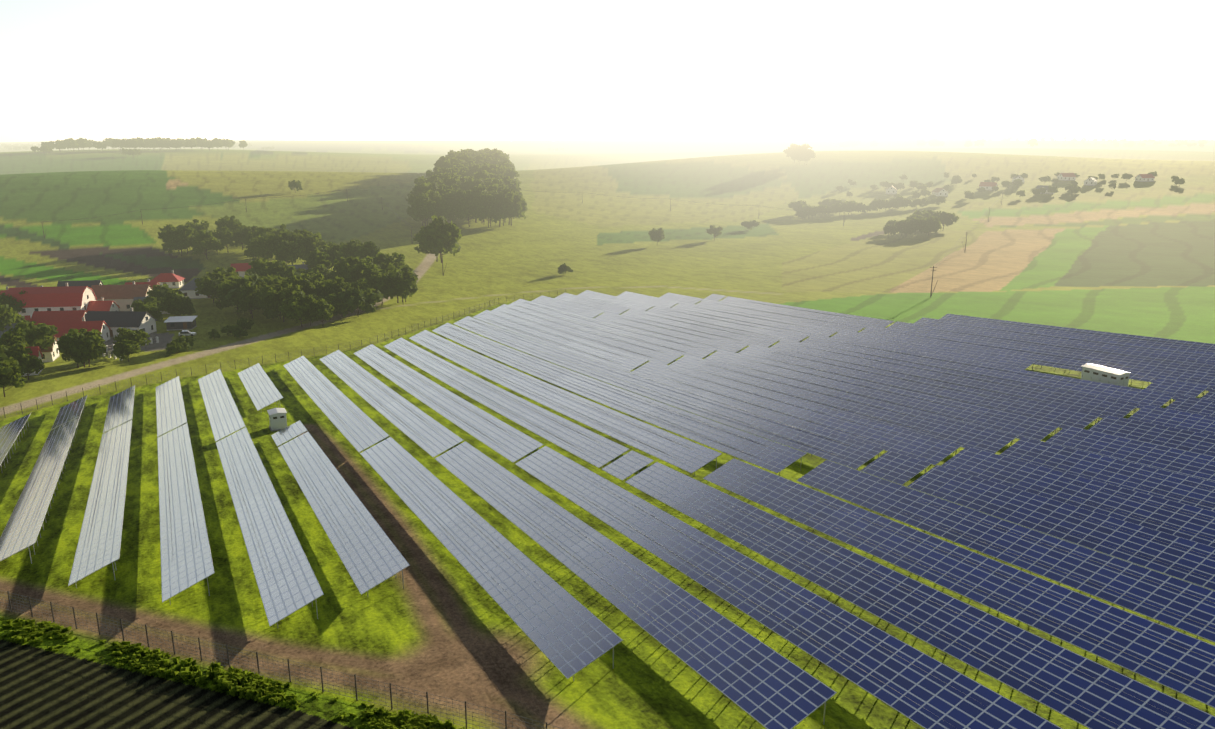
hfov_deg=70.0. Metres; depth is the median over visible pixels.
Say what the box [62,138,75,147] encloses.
tree
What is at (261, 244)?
tall tree
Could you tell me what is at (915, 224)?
tree
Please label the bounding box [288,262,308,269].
house behind trees
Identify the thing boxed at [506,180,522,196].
oak tree
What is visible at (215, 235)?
tall tree
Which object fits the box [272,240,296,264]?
oak tree
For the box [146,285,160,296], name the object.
oak tree
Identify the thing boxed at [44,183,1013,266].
power lines
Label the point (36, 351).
house
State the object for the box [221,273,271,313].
tree
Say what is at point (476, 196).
oak tree
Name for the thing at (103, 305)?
house
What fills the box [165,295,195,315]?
tree
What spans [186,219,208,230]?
oak tree
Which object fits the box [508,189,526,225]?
oak tree
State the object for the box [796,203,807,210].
tree
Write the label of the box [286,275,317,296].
oak tree
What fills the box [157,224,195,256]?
oak tree
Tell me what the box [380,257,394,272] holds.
tall tree
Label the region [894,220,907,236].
tree
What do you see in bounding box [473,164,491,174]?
oak tree
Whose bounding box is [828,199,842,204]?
tree
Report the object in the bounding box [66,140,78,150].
tree
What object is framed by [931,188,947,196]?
house
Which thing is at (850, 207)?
tree
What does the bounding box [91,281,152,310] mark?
old house tile
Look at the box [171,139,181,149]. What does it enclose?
tree
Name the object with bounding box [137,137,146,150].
tree
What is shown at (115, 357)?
yard wall
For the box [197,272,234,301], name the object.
oak tree
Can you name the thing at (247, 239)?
oak tree
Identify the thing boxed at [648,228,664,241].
oak tree
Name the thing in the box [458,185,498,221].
oak tree
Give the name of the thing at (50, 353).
house
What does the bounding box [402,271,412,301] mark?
tall tree
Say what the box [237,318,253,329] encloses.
bush
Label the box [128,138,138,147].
tree
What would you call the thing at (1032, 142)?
tree
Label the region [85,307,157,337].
white house slate
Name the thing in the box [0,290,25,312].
oak tree
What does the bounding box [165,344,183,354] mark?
bush
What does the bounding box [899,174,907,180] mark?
tree
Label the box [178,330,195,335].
silver car
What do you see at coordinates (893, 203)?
oak tree
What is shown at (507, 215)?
oak tree
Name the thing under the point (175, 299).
oak tree
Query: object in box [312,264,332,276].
oak tree
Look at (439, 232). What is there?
oak tree
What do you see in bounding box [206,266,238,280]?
oak tree
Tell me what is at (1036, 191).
tree
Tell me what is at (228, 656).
perimeter fence
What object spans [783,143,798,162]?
tree
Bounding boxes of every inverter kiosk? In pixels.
[267,408,287,430]
[1081,364,1129,386]
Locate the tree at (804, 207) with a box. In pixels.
[802,205,816,217]
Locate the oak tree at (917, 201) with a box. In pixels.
[913,198,921,207]
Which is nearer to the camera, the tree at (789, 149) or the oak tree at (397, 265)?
the oak tree at (397, 265)
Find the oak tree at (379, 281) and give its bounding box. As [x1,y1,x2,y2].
[369,272,397,304]
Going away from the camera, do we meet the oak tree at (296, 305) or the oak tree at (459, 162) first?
the oak tree at (296, 305)
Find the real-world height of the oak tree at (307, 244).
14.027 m
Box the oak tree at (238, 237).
[231,227,247,249]
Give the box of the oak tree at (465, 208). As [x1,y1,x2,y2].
[453,198,477,226]
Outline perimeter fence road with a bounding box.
[0,289,565,417]
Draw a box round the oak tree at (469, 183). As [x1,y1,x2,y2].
[463,178,478,190]
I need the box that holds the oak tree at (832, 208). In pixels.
[830,205,836,213]
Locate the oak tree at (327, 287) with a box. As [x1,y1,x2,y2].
[318,275,352,314]
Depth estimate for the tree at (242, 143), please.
2667.58 m
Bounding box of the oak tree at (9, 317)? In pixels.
[0,305,16,331]
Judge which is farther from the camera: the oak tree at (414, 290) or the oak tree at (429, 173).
the oak tree at (429, 173)
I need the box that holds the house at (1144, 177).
[1135,174,1154,181]
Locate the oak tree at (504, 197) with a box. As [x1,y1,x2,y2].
[478,188,522,226]
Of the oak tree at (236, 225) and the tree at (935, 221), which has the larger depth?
the tree at (935, 221)
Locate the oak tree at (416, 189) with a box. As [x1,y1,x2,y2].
[405,183,426,200]
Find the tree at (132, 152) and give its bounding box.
[128,149,136,157]
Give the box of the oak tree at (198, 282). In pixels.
[195,278,217,302]
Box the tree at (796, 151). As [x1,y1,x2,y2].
[791,144,812,164]
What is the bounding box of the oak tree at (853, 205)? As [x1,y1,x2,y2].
[847,202,857,214]
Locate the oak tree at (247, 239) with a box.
[245,231,270,244]
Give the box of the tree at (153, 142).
[150,138,159,147]
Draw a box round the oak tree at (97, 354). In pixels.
[63,331,106,366]
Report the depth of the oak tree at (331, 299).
252.89 m
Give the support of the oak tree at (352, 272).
on the terrain
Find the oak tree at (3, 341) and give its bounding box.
[0,337,9,344]
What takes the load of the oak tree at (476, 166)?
on the terrain
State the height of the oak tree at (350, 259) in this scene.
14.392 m
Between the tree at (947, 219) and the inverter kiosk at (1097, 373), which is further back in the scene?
the tree at (947, 219)
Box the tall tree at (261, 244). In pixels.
[254,233,271,259]
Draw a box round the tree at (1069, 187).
[1065,184,1073,191]
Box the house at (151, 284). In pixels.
[125,279,159,286]
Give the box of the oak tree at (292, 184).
[288,180,301,192]
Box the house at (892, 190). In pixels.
[886,185,897,194]
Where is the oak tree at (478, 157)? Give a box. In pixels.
[468,155,492,163]
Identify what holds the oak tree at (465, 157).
on the terrain
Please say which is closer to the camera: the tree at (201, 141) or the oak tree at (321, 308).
the oak tree at (321, 308)
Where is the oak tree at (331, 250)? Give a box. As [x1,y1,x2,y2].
[314,244,339,269]
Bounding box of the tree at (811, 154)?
[801,149,815,164]
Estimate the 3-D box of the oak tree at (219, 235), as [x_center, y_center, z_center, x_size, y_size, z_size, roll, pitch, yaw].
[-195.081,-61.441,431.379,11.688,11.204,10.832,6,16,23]
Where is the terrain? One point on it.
(1132, 255)
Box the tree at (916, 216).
[908,214,924,218]
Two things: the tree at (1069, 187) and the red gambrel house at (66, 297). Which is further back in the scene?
the tree at (1069, 187)
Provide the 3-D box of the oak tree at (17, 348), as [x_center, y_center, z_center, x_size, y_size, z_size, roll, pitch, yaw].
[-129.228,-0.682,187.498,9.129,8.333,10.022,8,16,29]
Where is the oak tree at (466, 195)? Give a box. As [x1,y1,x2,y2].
[456,186,496,222]
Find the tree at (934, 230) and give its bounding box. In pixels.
[930,222,938,235]
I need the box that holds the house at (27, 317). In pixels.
[24,315,30,321]
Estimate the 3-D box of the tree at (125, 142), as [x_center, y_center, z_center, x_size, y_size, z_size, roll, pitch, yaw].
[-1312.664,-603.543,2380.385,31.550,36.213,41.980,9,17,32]
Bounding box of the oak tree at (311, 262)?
[304,249,333,269]
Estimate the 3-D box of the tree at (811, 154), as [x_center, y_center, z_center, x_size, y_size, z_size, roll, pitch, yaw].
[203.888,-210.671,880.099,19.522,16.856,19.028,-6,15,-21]
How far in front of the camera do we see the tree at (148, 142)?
2432.35 m
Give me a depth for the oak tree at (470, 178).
615.27 m
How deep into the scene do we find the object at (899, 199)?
617.94 m
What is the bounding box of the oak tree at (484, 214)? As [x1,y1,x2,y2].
[472,202,499,227]
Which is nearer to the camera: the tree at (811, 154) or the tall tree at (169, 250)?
the tall tree at (169, 250)
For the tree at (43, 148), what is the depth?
2253.49 m
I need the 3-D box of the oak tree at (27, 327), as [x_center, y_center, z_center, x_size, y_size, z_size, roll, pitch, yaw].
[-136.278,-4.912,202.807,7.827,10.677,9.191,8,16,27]
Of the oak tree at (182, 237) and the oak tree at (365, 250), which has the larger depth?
the oak tree at (182, 237)
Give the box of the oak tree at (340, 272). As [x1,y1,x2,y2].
[337,257,370,276]
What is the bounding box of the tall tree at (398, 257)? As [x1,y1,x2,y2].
[390,252,408,265]
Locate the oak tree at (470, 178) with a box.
[469,177,488,183]
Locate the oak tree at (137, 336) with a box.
[113,327,150,346]
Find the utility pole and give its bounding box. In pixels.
[930,266,937,296]
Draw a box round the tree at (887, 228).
[883,224,896,234]
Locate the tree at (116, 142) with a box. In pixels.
[112,138,124,150]
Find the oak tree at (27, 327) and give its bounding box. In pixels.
[1,320,43,345]
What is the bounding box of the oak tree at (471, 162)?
[459,159,474,166]
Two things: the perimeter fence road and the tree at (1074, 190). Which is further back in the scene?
the tree at (1074, 190)
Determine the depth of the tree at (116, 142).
2378.36 m
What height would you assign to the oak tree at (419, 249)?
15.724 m
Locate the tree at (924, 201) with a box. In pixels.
[921,197,928,205]
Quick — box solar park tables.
[0,290,1214,728]
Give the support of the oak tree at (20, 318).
on the terrain
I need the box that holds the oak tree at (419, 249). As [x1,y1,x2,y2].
[413,234,452,261]
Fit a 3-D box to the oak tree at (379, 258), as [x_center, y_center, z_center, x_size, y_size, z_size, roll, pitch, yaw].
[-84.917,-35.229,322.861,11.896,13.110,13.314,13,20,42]
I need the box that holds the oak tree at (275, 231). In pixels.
[267,227,278,252]
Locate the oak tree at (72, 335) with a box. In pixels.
[55,328,89,367]
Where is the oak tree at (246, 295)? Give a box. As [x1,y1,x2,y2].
[236,282,259,317]
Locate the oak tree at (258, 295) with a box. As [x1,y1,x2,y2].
[252,285,274,318]
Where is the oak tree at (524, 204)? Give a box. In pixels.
[497,191,527,224]
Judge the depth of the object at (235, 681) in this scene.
63.07 m
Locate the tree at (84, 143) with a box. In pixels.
[78,138,88,148]
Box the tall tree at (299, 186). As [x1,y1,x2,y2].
[296,182,302,191]
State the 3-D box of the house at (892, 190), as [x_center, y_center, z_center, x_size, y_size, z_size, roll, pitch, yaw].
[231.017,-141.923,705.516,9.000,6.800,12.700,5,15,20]
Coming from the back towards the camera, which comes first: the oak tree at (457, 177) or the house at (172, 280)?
the oak tree at (457, 177)
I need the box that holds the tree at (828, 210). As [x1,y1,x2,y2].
[822,206,831,213]
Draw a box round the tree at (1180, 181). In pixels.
[1175,178,1184,185]
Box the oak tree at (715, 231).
[706,225,722,240]
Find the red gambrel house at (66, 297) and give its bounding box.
[5,283,96,316]
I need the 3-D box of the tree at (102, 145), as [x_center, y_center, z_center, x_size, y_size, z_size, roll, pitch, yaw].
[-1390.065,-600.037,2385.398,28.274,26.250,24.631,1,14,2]
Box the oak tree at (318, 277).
[301,273,326,285]
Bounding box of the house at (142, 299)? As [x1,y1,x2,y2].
[133,296,169,313]
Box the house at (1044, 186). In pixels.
[1036,185,1054,193]
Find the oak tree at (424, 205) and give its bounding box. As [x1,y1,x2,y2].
[412,193,437,226]
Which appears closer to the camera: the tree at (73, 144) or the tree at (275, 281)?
the tree at (275, 281)
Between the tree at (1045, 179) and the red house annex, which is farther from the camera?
the tree at (1045, 179)
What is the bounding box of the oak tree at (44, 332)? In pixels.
[15,321,58,348]
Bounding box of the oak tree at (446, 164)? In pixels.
[437,160,457,167]
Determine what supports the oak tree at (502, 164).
on the terrain
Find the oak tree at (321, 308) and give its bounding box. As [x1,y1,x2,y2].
[311,299,333,321]
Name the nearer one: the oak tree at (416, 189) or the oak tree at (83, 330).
the oak tree at (83, 330)
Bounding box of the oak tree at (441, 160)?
[434,156,464,166]
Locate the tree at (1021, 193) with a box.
[1016,190,1024,196]
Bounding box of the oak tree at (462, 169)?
[456,167,469,174]
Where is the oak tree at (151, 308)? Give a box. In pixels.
[133,301,162,321]
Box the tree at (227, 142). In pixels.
[221,139,231,149]
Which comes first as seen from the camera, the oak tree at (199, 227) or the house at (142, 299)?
the house at (142, 299)
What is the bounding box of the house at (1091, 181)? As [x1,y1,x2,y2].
[1084,177,1096,185]
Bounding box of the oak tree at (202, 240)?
[192,229,223,258]
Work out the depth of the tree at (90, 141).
2502.37 m
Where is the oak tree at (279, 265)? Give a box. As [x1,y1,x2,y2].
[258,260,288,275]
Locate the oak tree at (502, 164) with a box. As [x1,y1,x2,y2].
[489,161,514,169]
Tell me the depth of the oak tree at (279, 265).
307.44 m
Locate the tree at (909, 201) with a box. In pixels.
[898,198,911,207]
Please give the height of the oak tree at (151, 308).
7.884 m
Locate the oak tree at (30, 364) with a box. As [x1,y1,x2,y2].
[14,353,44,379]
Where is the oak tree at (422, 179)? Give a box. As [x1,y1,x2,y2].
[414,175,442,184]
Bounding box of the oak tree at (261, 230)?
[249,226,271,243]
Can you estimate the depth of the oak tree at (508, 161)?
828.62 m
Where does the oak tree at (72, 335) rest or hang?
on the terrain
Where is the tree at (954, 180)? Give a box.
[951,178,961,183]
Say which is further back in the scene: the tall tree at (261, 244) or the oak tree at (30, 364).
the tall tree at (261, 244)
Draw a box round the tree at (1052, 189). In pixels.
[1048,185,1057,192]
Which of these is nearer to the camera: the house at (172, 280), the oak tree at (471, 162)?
the house at (172, 280)
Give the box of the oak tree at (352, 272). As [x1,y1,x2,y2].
[339,259,380,281]
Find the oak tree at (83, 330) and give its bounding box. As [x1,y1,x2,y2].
[79,328,102,361]
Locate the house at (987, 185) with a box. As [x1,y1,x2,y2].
[979,182,997,190]
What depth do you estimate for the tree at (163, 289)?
275.31 m
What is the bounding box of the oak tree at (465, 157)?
[457,154,476,163]
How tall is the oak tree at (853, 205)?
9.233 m
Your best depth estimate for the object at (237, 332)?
228.91 m
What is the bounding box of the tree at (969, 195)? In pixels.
[964,191,974,198]
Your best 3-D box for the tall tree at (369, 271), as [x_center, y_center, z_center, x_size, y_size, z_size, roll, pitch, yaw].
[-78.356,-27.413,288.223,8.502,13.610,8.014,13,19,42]
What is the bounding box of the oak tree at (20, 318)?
[1,304,30,322]
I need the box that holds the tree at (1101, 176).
[1098,173,1104,179]
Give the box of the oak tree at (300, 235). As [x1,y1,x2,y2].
[292,229,327,246]
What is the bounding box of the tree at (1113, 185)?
[1108,183,1115,188]
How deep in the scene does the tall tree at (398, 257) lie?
323.40 m
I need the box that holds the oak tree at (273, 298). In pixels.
[260,281,300,321]
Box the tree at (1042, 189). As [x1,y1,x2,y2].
[1039,187,1045,193]
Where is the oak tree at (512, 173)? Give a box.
[490,164,521,184]
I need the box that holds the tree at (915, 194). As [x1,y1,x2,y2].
[912,191,920,197]
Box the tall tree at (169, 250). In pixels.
[162,236,174,256]
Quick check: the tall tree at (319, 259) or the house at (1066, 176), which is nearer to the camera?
the tall tree at (319, 259)
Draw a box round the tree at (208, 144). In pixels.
[204,141,213,149]
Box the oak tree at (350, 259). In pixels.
[332,256,373,278]
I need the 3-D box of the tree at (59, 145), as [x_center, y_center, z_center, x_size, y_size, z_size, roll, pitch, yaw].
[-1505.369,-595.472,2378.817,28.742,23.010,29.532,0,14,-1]
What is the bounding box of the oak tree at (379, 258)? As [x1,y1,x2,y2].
[372,252,394,263]
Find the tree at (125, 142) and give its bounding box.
[120,138,133,148]
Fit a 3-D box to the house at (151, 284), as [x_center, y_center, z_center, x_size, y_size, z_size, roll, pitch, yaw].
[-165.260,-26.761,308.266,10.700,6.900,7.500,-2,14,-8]
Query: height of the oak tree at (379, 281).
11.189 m
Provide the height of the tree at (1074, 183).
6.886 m
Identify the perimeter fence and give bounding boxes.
[0,590,562,728]
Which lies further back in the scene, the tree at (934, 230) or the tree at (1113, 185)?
the tree at (1113, 185)
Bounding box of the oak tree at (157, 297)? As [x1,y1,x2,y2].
[145,294,164,300]
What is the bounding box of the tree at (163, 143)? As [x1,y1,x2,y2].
[156,139,170,147]
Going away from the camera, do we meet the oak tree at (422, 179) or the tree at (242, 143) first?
the oak tree at (422, 179)
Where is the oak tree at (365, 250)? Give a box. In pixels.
[349,241,379,259]
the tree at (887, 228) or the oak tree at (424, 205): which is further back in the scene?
the oak tree at (424, 205)
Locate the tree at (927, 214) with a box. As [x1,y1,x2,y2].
[913,210,930,217]
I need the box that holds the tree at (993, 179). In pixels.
[991,177,999,181]
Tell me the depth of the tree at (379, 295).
264.14 m
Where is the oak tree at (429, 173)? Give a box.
[426,168,451,177]
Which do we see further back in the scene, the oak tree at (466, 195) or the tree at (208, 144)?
the tree at (208, 144)
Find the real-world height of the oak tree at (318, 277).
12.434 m
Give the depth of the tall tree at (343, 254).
345.63 m
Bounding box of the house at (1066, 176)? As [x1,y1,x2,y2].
[1057,173,1075,180]
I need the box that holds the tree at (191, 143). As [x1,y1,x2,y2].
[185,137,196,147]
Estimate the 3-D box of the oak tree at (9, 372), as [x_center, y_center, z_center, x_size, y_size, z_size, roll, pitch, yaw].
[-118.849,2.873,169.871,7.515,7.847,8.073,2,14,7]
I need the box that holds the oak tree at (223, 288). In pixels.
[214,276,243,313]
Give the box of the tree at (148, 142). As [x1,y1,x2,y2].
[145,139,153,150]
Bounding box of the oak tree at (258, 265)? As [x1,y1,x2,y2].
[246,258,273,273]
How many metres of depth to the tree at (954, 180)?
737.61 m
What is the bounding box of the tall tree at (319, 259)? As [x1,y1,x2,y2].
[313,252,331,268]
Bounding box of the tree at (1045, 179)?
[1038,176,1050,183]
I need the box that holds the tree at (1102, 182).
[1097,180,1105,185]
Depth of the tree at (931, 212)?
510.53 m
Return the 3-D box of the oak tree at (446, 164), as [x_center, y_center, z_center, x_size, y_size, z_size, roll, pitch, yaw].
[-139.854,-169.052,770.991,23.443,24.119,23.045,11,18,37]
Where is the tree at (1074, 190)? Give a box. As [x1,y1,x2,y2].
[1070,187,1079,193]
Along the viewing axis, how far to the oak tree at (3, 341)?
198.02 m
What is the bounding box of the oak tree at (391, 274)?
[377,265,418,302]
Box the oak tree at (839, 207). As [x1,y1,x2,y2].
[833,202,847,215]
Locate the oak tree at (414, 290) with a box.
[402,283,417,301]
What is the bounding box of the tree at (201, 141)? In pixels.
[196,137,207,149]
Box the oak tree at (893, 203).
[887,199,898,208]
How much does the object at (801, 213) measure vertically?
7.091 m
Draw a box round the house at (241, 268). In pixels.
[231,260,252,276]
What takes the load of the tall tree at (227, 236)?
on the terrain
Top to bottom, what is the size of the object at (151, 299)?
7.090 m
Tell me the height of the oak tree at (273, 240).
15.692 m
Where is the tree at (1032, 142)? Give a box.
[1028,138,1037,145]
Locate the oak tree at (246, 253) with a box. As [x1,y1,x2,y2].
[244,236,265,258]
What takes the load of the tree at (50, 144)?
on the terrain
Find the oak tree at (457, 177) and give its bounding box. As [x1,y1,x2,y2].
[439,173,468,180]
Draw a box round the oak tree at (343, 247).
[337,240,360,260]
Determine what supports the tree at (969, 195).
on the terrain
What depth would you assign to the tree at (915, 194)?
666.48 m
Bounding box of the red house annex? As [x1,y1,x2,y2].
[31,310,86,322]
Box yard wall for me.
[103,337,158,359]
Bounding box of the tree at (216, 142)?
[212,138,222,147]
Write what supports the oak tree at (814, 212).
on the terrain
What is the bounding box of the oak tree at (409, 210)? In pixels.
[406,191,429,225]
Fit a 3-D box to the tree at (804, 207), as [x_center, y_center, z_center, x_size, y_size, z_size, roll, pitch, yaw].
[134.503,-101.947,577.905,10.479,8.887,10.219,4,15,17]
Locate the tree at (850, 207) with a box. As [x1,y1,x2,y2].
[843,202,854,214]
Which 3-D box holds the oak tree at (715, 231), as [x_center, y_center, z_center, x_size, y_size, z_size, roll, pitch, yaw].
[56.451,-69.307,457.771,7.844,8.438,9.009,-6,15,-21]
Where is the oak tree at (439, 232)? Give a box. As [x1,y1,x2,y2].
[415,215,462,262]
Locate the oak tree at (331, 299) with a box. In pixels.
[318,293,346,319]
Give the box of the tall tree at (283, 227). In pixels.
[277,224,289,232]
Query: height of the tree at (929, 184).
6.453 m
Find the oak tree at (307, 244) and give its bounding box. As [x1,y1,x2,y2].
[299,235,320,255]
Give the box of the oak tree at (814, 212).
[809,207,816,217]
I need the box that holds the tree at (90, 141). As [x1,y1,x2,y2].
[87,139,93,149]
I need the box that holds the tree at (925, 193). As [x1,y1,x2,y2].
[920,189,930,197]
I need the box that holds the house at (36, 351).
[21,346,42,376]
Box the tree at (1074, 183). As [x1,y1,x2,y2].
[1070,180,1077,185]
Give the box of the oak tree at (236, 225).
[230,223,249,243]
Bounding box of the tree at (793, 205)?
[788,200,805,209]
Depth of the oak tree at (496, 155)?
846.62 m
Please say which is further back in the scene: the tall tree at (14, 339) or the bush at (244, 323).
the bush at (244, 323)
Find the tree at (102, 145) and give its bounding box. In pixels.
[95,141,106,150]
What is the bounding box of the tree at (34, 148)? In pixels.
[30,146,38,152]
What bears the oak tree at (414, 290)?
on the terrain
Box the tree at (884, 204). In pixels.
[877,199,886,210]
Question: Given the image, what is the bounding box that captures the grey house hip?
[179,278,211,298]
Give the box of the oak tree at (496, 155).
[482,152,505,160]
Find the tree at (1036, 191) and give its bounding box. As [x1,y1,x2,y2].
[1032,189,1041,194]
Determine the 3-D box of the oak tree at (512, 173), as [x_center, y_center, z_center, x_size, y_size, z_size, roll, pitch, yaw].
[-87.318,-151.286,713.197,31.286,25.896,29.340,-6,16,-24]
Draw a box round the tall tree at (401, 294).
[392,276,410,304]
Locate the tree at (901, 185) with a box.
[898,182,904,190]
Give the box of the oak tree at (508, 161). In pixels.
[491,158,514,167]
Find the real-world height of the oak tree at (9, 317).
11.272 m
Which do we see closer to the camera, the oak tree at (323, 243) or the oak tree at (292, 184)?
the oak tree at (323, 243)
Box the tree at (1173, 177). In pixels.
[1171,175,1178,181]
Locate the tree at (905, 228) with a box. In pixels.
[898,222,911,234]
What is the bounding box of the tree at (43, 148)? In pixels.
[38,146,48,152]
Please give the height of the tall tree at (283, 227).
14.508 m
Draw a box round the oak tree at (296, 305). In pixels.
[278,290,317,326]
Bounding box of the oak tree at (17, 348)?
[0,343,32,356]
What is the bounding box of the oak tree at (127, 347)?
[111,339,140,360]
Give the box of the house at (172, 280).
[150,270,184,287]
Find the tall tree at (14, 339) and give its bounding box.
[1,327,28,346]
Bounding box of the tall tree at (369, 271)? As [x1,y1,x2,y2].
[361,262,377,280]
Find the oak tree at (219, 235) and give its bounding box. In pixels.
[206,230,222,242]
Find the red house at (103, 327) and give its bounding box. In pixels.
[35,317,110,341]
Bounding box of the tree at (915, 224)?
[906,217,929,236]
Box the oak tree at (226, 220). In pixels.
[215,215,241,232]
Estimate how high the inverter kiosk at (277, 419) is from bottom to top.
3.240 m
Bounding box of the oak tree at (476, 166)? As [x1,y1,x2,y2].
[471,164,491,174]
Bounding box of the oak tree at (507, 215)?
[501,211,516,225]
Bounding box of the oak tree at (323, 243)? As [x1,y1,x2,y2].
[311,241,330,248]
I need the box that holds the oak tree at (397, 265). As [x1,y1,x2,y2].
[392,261,404,268]
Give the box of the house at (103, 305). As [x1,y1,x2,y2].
[86,297,119,311]
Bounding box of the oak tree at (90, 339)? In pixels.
[57,331,106,366]
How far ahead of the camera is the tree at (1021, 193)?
664.68 m
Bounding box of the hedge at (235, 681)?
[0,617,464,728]
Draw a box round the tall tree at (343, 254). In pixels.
[332,250,345,270]
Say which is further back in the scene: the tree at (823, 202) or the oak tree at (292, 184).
the oak tree at (292, 184)
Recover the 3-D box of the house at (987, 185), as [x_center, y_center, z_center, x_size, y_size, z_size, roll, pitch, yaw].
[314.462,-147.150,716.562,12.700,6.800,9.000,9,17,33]
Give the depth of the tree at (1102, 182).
726.96 m
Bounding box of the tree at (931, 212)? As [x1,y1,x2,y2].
[921,210,939,216]
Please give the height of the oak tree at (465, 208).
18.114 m
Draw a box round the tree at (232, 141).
[222,138,234,149]
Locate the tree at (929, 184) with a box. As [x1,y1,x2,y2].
[925,181,932,186]
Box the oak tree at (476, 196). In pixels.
[473,191,492,224]
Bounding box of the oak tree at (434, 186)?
[416,182,445,195]
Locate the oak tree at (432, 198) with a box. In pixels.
[413,197,438,224]
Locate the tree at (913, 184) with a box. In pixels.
[909,180,917,187]
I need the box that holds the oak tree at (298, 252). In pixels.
[275,241,307,263]
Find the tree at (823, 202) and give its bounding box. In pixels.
[818,199,830,206]
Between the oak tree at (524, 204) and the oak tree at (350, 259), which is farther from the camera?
the oak tree at (524, 204)
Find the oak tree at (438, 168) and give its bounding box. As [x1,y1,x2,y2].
[433,167,456,172]
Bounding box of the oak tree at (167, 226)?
[158,224,183,239]
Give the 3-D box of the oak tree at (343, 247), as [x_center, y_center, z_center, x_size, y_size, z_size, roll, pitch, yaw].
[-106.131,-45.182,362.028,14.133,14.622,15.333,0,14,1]
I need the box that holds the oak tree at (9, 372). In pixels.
[0,358,26,396]
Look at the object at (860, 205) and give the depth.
596.41 m
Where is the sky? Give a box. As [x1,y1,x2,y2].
[0,0,1214,141]
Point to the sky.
(96, 70)
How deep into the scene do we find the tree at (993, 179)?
744.27 m
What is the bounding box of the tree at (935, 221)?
[922,216,941,232]
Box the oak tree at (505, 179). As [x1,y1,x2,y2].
[481,176,517,184]
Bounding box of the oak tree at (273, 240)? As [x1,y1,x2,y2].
[260,231,295,259]
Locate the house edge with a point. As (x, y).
(7, 327)
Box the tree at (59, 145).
[53,143,65,149]
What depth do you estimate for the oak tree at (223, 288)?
266.71 m
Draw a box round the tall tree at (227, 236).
[220,226,234,252]
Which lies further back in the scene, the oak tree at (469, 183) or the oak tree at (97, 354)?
the oak tree at (469, 183)
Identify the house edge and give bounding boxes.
[0,323,16,336]
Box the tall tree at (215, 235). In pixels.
[210,229,219,241]
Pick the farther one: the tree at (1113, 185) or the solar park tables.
the tree at (1113, 185)
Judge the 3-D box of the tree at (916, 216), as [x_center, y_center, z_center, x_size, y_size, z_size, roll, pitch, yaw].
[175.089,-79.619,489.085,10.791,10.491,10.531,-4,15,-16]
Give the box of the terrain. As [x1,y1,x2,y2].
[0,137,1214,728]
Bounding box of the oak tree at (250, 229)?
[240,226,253,245]
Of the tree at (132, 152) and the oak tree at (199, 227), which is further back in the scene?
the tree at (132, 152)
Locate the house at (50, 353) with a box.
[39,336,59,361]
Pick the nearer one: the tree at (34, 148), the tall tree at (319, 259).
the tall tree at (319, 259)
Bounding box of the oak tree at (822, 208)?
[816,205,827,213]
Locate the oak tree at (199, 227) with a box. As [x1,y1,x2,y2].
[188,223,201,230]
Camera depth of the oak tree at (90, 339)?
194.35 m
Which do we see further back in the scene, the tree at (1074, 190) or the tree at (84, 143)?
the tree at (84, 143)
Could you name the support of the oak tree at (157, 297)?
on the terrain
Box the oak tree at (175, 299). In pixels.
[158,290,184,315]
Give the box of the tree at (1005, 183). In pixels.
[1001,181,1010,188]
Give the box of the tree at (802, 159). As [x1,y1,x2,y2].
[800,148,812,160]
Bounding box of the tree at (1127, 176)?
[1121,173,1132,180]
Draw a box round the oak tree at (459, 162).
[450,158,462,165]
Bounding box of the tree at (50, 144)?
[41,141,55,148]
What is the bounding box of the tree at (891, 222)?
[886,220,895,224]
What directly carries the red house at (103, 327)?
on the terrain
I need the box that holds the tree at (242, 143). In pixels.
[238,140,247,149]
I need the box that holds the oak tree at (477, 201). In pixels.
[475,198,506,226]
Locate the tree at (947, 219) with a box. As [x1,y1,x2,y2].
[931,211,958,228]

